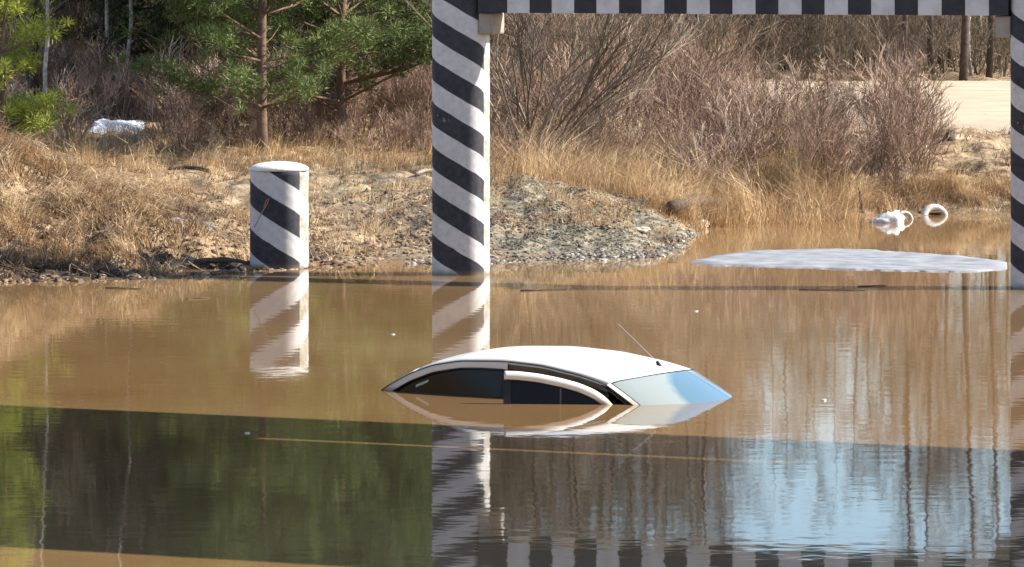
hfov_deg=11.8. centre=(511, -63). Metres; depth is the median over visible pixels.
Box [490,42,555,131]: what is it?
shrub
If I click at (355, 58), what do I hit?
shrub
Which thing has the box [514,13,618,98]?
shrub
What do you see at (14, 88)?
shrub
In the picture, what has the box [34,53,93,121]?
shrub
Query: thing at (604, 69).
shrub
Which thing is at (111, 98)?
shrub
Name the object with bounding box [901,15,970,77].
shrub
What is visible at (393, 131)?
shrub
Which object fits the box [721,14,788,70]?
shrub
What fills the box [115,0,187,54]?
shrub
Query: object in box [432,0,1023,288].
height limit gate
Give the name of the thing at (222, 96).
shrub
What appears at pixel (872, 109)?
shrub
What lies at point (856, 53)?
bare tree
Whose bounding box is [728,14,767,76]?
shrub
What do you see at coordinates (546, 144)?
shrub
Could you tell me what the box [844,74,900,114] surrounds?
shrub
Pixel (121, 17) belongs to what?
spruce tree
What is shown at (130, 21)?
bare tree
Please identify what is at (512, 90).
branch
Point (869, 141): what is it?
shrub
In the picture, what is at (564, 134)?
shrub
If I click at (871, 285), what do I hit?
floating twig
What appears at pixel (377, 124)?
shrub
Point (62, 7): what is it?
spruce tree
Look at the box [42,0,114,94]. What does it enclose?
shrub
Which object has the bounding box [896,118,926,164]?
shrub
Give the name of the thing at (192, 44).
shrub
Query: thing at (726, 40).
shrub
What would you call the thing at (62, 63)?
shrub
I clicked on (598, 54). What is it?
willow
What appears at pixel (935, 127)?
shrub
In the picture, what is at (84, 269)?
fallen log
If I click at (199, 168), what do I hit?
fallen log
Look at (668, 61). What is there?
shrub
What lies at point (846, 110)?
shrub
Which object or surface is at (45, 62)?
bare tree
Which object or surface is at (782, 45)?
shrub
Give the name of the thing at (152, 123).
shrub
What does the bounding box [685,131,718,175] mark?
shrub
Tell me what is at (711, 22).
shrub
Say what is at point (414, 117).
shrub
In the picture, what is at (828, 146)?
shrub
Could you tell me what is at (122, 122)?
snow patch
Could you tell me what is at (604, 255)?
pebbles
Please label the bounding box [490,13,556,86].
shrub
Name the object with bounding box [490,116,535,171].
shrub
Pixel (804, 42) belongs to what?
bare tree
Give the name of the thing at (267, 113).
shrub
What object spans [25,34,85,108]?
shrub
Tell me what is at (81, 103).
shrub
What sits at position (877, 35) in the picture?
shrub
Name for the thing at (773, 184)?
dry grass
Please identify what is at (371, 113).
shrub
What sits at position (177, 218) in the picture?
rock
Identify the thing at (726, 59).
shrub
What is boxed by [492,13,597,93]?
shrub
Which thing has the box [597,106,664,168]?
shrub
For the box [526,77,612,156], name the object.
shrub
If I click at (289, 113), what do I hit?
shrub
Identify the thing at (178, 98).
shrub
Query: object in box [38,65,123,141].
shrub
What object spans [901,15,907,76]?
bare tree
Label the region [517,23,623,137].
shrub
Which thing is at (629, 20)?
shrub
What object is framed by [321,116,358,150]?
shrub
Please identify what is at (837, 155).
shrub
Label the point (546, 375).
sunken car
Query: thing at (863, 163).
shrub
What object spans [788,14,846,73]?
shrub
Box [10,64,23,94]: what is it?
shrub
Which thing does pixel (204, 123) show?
shrub
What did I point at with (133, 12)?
pine tree
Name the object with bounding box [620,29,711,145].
shrub
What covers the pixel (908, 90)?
shrub
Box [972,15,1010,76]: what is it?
shrub
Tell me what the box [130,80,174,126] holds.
shrub
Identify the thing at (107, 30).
bare tree
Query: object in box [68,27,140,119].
shrub
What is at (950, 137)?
stump
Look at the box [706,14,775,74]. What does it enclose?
shrub
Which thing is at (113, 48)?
shrub
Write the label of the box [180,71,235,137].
shrub
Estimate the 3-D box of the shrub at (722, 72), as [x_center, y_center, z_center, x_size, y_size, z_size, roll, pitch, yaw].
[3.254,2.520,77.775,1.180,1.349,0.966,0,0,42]
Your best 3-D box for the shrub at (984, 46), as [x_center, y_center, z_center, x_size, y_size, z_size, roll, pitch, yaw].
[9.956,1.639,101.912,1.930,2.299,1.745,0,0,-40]
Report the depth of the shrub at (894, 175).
67.24 m
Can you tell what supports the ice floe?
on the water
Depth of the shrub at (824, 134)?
68.08 m
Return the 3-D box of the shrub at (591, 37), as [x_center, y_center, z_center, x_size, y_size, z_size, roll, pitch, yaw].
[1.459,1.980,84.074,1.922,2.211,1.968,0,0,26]
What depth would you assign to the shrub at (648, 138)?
70.09 m
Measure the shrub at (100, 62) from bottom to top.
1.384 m
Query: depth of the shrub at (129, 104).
80.17 m
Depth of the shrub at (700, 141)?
69.92 m
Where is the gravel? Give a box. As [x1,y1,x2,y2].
[238,172,710,252]
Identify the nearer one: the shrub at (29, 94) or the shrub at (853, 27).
the shrub at (29, 94)
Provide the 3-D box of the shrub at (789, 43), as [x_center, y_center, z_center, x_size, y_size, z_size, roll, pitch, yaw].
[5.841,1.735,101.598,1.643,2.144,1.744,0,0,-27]
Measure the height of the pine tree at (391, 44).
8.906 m
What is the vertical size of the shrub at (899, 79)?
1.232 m
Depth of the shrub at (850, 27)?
97.72 m
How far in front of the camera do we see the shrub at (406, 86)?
76.54 m
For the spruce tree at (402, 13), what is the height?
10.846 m
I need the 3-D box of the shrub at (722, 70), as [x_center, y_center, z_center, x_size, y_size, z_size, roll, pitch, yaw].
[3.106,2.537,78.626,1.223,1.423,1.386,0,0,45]
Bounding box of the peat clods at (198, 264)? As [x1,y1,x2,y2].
[0,257,268,281]
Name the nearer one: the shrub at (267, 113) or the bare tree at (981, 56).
the shrub at (267, 113)
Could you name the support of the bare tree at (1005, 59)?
on the ground at (984, 143)
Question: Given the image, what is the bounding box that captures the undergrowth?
[273,14,1010,75]
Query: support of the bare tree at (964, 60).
on the ground at (984, 143)
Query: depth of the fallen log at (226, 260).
55.75 m
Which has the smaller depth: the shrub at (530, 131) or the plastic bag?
the plastic bag
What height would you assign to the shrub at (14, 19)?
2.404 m
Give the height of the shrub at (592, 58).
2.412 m
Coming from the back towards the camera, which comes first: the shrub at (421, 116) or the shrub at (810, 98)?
the shrub at (421, 116)
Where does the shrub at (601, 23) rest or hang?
on the ground at (984, 143)
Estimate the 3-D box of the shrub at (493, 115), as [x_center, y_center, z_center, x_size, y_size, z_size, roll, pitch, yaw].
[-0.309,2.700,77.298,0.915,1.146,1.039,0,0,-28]
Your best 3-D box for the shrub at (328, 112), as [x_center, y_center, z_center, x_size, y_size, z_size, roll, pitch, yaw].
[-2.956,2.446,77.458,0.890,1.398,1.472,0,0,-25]
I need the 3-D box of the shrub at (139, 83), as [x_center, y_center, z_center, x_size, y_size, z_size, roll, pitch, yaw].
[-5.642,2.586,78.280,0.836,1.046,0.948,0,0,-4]
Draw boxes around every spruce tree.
[0,0,86,99]
[0,0,94,90]
[22,0,161,58]
[60,0,308,121]
[67,0,110,106]
[83,0,143,115]
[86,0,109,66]
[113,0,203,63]
[177,0,413,87]
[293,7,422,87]
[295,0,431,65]
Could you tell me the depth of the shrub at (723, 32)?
85.70 m
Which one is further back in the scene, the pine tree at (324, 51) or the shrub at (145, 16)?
the shrub at (145, 16)
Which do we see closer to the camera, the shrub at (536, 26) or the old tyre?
the old tyre
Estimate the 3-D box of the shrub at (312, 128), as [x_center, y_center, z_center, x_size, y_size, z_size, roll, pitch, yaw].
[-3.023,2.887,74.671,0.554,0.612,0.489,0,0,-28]
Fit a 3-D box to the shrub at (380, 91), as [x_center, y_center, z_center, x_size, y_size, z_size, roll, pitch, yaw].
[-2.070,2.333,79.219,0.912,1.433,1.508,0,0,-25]
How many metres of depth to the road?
80.86 m
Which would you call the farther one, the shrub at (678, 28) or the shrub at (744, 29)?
the shrub at (744, 29)
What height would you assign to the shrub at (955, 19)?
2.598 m
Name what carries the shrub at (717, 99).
on the ground at (984, 143)
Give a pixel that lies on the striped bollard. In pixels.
(279, 227)
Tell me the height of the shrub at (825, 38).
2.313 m
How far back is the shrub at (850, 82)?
70.68 m
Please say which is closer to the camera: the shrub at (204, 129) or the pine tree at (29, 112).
the pine tree at (29, 112)
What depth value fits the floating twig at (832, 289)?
52.23 m
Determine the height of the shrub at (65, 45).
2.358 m
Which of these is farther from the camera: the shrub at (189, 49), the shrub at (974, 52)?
the shrub at (974, 52)
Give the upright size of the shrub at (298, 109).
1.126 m
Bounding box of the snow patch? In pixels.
[87,119,143,133]
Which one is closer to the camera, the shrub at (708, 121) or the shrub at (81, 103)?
the shrub at (708, 121)
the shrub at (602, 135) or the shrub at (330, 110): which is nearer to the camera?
the shrub at (602, 135)
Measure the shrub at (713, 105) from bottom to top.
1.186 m
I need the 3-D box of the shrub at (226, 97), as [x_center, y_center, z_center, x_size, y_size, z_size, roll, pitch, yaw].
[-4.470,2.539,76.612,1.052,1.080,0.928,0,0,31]
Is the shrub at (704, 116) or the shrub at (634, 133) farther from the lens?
the shrub at (704, 116)
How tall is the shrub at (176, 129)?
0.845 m
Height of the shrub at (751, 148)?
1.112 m
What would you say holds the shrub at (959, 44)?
on the ground at (984, 143)
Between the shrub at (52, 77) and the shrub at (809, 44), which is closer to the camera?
the shrub at (52, 77)
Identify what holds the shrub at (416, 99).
on the ground at (984, 143)
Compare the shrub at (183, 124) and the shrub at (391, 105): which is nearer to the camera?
the shrub at (183, 124)
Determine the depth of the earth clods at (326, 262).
57.30 m
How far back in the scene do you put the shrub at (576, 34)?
80.73 m
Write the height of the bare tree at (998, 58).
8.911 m
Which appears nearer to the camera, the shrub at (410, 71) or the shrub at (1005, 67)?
the shrub at (410, 71)
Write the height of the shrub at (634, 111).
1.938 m
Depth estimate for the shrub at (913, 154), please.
69.35 m
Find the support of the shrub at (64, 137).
on the ground at (984, 143)
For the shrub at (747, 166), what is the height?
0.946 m
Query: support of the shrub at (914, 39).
on the ground at (984, 143)
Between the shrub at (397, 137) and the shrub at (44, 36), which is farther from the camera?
the shrub at (44, 36)
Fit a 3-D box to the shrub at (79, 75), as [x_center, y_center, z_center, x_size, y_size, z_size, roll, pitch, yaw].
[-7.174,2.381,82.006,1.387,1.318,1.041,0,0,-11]
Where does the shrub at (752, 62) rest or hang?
on the ground at (984, 143)
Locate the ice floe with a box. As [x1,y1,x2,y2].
[689,248,1006,271]
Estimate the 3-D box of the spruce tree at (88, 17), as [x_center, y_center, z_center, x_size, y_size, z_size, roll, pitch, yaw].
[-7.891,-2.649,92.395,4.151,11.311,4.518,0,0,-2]
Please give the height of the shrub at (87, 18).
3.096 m
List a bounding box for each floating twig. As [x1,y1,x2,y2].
[105,287,141,288]
[520,289,566,290]
[799,289,864,290]
[858,285,888,286]
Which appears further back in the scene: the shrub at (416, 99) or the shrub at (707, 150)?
the shrub at (416, 99)
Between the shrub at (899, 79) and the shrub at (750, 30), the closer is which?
the shrub at (899, 79)
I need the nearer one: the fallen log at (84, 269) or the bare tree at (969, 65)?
the fallen log at (84, 269)
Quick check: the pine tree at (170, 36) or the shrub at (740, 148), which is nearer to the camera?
the shrub at (740, 148)
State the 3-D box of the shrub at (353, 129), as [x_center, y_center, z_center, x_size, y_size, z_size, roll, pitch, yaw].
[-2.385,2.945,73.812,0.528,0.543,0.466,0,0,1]
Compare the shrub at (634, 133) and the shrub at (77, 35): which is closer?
the shrub at (634, 133)
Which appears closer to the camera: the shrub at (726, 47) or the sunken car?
the sunken car
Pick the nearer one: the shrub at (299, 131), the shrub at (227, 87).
the shrub at (299, 131)
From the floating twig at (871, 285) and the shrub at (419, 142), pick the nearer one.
the floating twig at (871, 285)
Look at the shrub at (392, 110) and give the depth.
77.50 m
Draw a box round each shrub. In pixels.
[0,4,62,97]
[0,12,16,66]
[5,71,31,110]
[5,73,27,116]
[6,0,80,72]
[6,62,25,90]
[6,81,57,133]
[8,1,73,77]
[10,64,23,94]
[19,40,86,112]
[21,3,110,96]
[24,0,112,90]
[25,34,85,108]
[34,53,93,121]
[37,117,63,147]
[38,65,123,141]
[38,122,61,151]
[39,0,112,106]
[39,34,99,113]
[39,39,88,111]
[41,43,123,115]
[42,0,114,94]
[51,74,95,130]
[52,98,95,149]
[53,113,71,149]
[54,0,151,50]
[61,122,86,147]
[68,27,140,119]
[70,36,157,115]
[72,37,123,114]
[81,31,148,116]
[84,49,141,118]
[92,39,147,67]
[94,57,156,120]
[96,64,141,119]
[108,69,153,120]
[109,0,185,66]
[109,63,147,117]
[110,37,172,116]
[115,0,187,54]
[129,37,237,136]
[129,73,169,129]
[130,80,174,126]
[132,54,185,133]
[133,93,193,147]
[142,61,220,135]
[143,53,218,130]
[151,31,226,103]
[153,86,188,131]
[155,21,245,74]
[156,100,198,155]
[157,54,237,134]
[159,13,252,109]
[160,57,231,132]
[169,110,193,140]
[171,97,208,139]
[175,59,253,133]
[176,61,254,140]
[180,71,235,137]
[183,38,282,134]
[189,95,232,135]
[190,117,226,151]
[193,70,256,134]
[196,66,256,140]
[198,113,224,139]
[218,102,256,147]
[238,88,275,145]
[239,25,330,133]
[249,87,283,130]
[250,90,299,132]
[255,17,327,138]
[266,39,351,136]
[267,103,310,144]
[268,62,310,131]
[269,52,305,126]
[278,82,329,140]
[287,15,374,96]
[290,110,315,144]
[294,109,328,143]
[300,66,361,141]
[301,60,348,137]
[306,89,351,144]
[311,72,373,140]
[315,61,376,142]
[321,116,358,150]
[328,52,419,138]
[334,120,358,146]
[337,118,367,152]
[346,97,374,141]
[349,70,386,139]
[352,49,403,123]
[361,76,409,133]
[361,129,393,158]
[362,75,416,132]
[363,69,422,136]
[366,101,419,150]
[371,21,431,122]
[371,65,425,134]
[377,113,411,146]
[378,87,411,132]
[379,65,431,140]
[381,54,431,139]
[381,107,420,153]
[382,120,408,149]
[390,45,431,124]
[390,62,431,137]
[392,89,431,145]
[396,107,420,148]
[398,113,431,146]
[401,65,431,139]
[401,97,431,142]
[409,124,430,154]
[420,112,431,141]
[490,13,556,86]
[490,13,589,136]
[490,13,593,86]
[490,20,578,125]
[490,21,566,140]
[490,36,575,133]
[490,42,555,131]
[490,47,591,133]
[490,68,542,144]
[490,79,521,134]
[490,93,563,162]
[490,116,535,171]
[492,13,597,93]
[493,13,534,92]
[496,128,543,166]
[500,13,598,107]
[500,13,616,119]
[500,110,556,156]
[512,46,607,129]
[513,69,581,128]
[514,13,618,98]
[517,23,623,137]
[518,48,624,150]
[522,13,662,71]
[522,129,564,162]
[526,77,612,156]
[537,14,644,134]
[537,110,587,165]
[538,13,704,106]
[542,13,632,100]
[545,13,694,123]
[547,38,662,156]
[548,13,661,77]
[548,80,598,137]
[551,117,589,155]
[552,56,641,134]
[554,82,624,153]
[559,13,683,95]
[563,105,625,165]
[571,40,628,112]
[574,13,710,127]
[581,14,695,128]
[590,13,706,119]
[590,14,765,66]
[590,122,635,170]
[595,14,734,93]
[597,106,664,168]
[601,50,662,136]
[606,14,734,152]
[612,25,701,149]
[614,14,751,61]
[618,46,711,138]
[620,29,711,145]
[621,118,675,166]
[627,52,703,137]
[628,14,715,118]
[637,56,701,145]
[639,14,723,104]
[640,14,802,88]
[641,84,696,151]
[647,117,695,173]
[648,80,722,152]
[649,34,742,144]
[652,47,764,142]
[653,141,684,181]
[660,132,709,176]
[661,121,727,177]
[664,14,754,97]
[664,14,777,105]
[664,49,769,112]
[669,70,756,151]
[670,99,747,184]
[672,25,770,108]
[681,14,751,74]
[681,53,734,113]
[681,117,742,169]
[684,55,808,174]
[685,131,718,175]
[686,70,761,144]
[691,49,769,131]
[691,86,794,181]
[693,55,794,141]
[695,82,745,131]
[702,56,760,92]
[705,136,771,189]
[706,14,750,64]
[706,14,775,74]
[706,156,757,196]
[707,87,790,147]
[708,16,764,66]
[712,82,776,136]
[716,78,776,135]
[718,63,800,149]
[720,114,780,186]
[721,14,778,74]
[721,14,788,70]
[721,136,764,185]
[725,14,797,72]
[727,101,765,129]
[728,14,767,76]
[733,25,829,133]
[734,14,796,77]
[738,20,799,73]
[739,15,790,75]
[752,62,867,183]
[755,18,801,77]
[764,14,815,72]
[767,109,813,158]
[769,62,851,146]
[774,14,853,78]
[778,49,881,131]
[780,43,863,107]
[780,100,865,185]
[782,14,838,78]
[782,76,840,129]
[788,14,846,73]
[788,17,851,66]
[796,15,868,73]
[798,14,879,78]
[798,108,855,165]
[802,86,854,135]
[806,126,846,184]
[812,14,885,74]
[814,86,869,151]
[820,15,860,75]
[821,16,863,71]
[829,124,883,181]
[833,15,886,73]
[836,56,907,138]
[837,15,893,74]
[837,15,932,136]
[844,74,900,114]
[845,50,955,143]
[846,15,935,77]
[846,95,936,182]
[846,108,916,180]
[847,15,910,75]
[848,15,939,76]
[849,132,892,185]
[853,15,914,72]
[853,79,900,141]
[859,55,962,182]
[859,133,895,176]
[863,61,947,171]
[864,52,931,121]
[869,41,927,107]
[870,15,949,77]
[873,15,954,74]
[874,93,916,149]
[875,153,913,196]
[877,62,951,134]
[890,112,956,179]
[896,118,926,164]
[898,90,958,168]
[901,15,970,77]
[902,130,925,171]
[908,15,944,71]
[910,15,961,67]
[914,15,978,73]
[935,15,1001,74]
[945,15,994,75]
[951,16,1008,72]
[952,16,1010,70]
[958,16,1010,72]
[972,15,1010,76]
[972,16,1009,73]
[976,22,1009,75]
[986,35,1010,77]
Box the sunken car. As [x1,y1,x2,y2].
[381,329,731,404]
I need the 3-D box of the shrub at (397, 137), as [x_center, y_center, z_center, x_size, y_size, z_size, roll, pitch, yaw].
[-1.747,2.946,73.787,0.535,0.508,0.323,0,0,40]
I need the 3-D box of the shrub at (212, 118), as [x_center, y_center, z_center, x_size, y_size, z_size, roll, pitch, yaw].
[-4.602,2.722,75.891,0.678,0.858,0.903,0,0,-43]
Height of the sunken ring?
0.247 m
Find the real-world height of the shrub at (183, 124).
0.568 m
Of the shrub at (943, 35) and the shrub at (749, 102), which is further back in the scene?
the shrub at (943, 35)
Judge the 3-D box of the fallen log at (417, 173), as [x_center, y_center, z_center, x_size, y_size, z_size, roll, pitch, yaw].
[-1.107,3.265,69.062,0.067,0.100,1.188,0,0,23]
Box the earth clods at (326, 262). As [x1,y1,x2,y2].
[0,150,636,282]
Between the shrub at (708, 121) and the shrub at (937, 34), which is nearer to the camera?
the shrub at (708, 121)
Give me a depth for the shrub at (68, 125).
72.54 m
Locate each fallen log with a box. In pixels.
[56,264,97,275]
[168,165,210,172]
[193,257,247,264]
[414,168,431,175]
[665,196,725,213]
[946,169,977,177]
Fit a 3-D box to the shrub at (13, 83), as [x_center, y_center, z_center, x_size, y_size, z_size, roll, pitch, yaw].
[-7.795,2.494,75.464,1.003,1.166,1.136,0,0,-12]
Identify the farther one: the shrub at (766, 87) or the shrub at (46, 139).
the shrub at (46, 139)
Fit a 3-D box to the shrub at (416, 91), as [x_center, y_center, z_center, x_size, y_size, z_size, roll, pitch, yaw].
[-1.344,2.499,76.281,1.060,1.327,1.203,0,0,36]
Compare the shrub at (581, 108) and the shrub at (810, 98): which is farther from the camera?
the shrub at (581, 108)
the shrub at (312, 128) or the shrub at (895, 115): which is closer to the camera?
the shrub at (895, 115)
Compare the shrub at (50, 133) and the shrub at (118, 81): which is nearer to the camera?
the shrub at (50, 133)
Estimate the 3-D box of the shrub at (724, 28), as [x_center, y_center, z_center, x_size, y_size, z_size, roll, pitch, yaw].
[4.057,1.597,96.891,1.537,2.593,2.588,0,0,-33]
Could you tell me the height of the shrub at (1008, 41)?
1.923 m
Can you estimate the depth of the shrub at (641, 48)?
79.45 m
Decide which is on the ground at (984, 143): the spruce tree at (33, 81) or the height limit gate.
the spruce tree at (33, 81)
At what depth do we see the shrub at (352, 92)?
76.23 m
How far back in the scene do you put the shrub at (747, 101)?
72.45 m
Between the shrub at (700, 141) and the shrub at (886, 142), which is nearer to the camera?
the shrub at (886, 142)
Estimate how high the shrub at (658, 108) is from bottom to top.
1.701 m
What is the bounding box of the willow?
[404,0,708,158]
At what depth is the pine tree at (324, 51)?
72.54 m
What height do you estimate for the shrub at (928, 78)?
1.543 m
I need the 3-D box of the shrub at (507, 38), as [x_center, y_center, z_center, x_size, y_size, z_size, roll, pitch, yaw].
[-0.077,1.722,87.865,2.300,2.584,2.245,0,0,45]
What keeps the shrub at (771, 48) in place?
on the ground at (984, 143)
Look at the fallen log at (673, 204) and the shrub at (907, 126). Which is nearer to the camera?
the fallen log at (673, 204)
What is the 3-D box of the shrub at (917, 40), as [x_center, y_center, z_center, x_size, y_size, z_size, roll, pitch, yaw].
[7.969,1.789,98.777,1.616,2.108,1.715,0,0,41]
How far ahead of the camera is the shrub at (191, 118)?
74.51 m
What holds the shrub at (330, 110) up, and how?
on the ground at (984, 143)
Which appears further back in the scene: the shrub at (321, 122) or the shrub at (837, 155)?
the shrub at (321, 122)
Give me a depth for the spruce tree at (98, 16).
84.42 m
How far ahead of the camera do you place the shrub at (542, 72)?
77.67 m
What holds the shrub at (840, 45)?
on the ground at (984, 143)
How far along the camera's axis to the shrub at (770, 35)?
99.68 m
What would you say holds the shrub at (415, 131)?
on the ground at (984, 143)
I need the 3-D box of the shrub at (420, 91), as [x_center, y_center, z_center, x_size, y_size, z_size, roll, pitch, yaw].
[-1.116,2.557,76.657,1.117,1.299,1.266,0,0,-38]
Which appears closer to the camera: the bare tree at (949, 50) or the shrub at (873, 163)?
the shrub at (873, 163)
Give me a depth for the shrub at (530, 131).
70.56 m
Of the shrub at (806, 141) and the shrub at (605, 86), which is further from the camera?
the shrub at (605, 86)
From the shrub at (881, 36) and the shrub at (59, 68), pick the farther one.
the shrub at (881, 36)
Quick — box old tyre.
[920,204,947,214]
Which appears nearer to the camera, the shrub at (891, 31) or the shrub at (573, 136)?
the shrub at (573, 136)
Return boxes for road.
[572,81,1010,142]
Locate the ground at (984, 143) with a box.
[0,15,1010,282]
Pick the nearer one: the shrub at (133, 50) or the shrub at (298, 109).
the shrub at (298, 109)
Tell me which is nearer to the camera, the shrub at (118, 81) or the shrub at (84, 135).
the shrub at (84, 135)
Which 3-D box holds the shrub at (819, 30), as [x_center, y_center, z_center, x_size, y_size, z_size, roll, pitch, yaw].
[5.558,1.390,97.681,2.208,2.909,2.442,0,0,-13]
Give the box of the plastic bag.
[870,210,904,222]
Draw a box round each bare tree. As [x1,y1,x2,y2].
[43,0,67,121]
[104,0,111,111]
[126,0,133,114]
[781,15,785,71]
[802,17,805,71]
[822,15,827,69]
[852,16,857,69]
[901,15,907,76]
[927,15,934,79]
[947,15,952,67]
[959,15,969,80]
[968,16,973,75]
[978,16,982,73]
[986,15,994,77]
[996,48,999,69]
[1003,38,1007,69]
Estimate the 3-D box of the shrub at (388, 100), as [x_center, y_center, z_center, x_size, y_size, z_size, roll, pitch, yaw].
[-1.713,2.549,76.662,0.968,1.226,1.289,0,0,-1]
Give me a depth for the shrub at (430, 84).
75.74 m
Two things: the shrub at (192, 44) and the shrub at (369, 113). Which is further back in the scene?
the shrub at (192, 44)
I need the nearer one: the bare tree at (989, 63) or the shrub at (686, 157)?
the shrub at (686, 157)
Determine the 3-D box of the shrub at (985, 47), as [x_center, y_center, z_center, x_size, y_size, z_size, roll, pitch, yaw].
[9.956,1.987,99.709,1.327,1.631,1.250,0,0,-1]
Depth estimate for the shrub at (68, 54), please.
83.31 m
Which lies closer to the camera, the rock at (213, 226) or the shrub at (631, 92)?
the rock at (213, 226)
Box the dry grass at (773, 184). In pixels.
[0,63,1010,270]
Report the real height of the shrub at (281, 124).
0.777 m
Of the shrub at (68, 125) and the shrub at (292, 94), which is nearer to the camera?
the shrub at (68, 125)
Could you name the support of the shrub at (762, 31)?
on the ground at (984, 143)
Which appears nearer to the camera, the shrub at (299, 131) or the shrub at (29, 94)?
the shrub at (299, 131)
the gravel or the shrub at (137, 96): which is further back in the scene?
the shrub at (137, 96)
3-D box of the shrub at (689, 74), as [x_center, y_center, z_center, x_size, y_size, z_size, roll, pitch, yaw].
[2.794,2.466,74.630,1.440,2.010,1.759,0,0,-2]
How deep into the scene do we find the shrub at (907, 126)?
67.93 m
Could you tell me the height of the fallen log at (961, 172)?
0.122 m
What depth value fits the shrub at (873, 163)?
67.86 m
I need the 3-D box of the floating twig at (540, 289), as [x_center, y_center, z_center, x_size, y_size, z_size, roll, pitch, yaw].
[0.335,3.724,52.235,0.513,0.019,0.016,0,0,-17]
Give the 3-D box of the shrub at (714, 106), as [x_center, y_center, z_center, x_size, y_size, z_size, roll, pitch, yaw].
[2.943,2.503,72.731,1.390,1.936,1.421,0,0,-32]
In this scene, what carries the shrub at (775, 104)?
on the ground at (984, 143)
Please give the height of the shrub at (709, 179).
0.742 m
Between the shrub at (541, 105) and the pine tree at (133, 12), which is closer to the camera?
the shrub at (541, 105)
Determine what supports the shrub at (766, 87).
on the ground at (984, 143)
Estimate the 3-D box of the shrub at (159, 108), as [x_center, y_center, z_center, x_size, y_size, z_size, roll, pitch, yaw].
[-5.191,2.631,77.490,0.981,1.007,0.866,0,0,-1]
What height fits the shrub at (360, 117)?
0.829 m
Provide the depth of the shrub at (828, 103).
71.00 m
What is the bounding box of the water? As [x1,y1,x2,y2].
[0,215,1023,566]
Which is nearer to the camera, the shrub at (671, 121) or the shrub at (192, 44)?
the shrub at (671, 121)
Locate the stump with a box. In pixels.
[944,128,955,140]
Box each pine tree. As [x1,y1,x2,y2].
[0,0,83,140]
[90,0,174,40]
[107,0,401,154]
[110,0,286,120]
[237,0,411,117]
[238,0,498,147]
[336,0,431,85]
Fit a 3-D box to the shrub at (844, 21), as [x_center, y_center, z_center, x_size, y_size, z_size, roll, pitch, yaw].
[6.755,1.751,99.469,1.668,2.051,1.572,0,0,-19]
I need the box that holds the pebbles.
[3,165,705,281]
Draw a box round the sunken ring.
[899,211,912,218]
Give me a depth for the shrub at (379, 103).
78.08 m
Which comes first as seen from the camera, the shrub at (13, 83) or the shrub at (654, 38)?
the shrub at (13, 83)
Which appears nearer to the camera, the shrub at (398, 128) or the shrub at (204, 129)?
the shrub at (398, 128)
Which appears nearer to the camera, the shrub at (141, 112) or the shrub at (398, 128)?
the shrub at (398, 128)
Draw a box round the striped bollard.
[250,161,308,269]
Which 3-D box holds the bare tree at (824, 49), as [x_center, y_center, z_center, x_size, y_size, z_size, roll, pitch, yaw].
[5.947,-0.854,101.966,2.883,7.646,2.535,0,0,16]
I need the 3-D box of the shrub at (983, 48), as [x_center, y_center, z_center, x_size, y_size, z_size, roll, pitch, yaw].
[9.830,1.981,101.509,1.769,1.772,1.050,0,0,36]
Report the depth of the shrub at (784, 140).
68.89 m
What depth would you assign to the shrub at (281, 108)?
79.18 m
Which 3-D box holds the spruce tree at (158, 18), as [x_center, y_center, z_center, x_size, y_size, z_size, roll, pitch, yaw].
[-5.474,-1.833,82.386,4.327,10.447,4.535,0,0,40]
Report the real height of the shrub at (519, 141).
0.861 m
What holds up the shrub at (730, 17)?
on the ground at (984, 143)
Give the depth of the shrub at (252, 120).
74.89 m
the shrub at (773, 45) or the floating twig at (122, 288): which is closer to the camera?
the floating twig at (122, 288)
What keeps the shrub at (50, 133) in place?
on the ground at (984, 143)
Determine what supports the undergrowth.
on the ground at (984, 143)
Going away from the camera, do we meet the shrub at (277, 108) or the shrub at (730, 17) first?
the shrub at (277, 108)
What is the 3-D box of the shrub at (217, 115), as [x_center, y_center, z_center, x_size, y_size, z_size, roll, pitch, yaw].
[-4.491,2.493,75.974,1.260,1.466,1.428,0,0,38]
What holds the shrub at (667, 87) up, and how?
on the ground at (984, 143)
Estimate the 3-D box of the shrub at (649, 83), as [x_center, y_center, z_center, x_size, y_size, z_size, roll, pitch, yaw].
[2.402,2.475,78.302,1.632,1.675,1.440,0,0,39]
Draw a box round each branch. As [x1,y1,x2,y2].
[495,54,535,138]
[858,187,864,213]
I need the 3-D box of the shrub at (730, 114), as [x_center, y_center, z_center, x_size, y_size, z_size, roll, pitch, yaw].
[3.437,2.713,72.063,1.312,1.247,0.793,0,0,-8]
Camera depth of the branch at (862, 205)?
66.33 m
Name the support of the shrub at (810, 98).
on the ground at (984, 143)
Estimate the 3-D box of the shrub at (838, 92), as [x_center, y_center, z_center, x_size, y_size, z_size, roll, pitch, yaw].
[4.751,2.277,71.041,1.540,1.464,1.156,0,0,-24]
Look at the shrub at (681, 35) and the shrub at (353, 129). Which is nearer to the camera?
the shrub at (353, 129)
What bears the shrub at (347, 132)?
on the ground at (984, 143)
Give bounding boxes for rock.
[168,217,187,224]
[201,221,216,231]
[636,226,650,232]
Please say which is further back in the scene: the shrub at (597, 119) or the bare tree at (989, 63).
the bare tree at (989, 63)
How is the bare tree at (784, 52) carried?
on the ground at (984, 143)
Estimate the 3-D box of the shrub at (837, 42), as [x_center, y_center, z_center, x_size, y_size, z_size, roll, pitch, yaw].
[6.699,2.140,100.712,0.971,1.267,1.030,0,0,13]
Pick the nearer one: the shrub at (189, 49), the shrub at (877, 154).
the shrub at (877, 154)
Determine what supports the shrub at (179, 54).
on the ground at (984, 143)

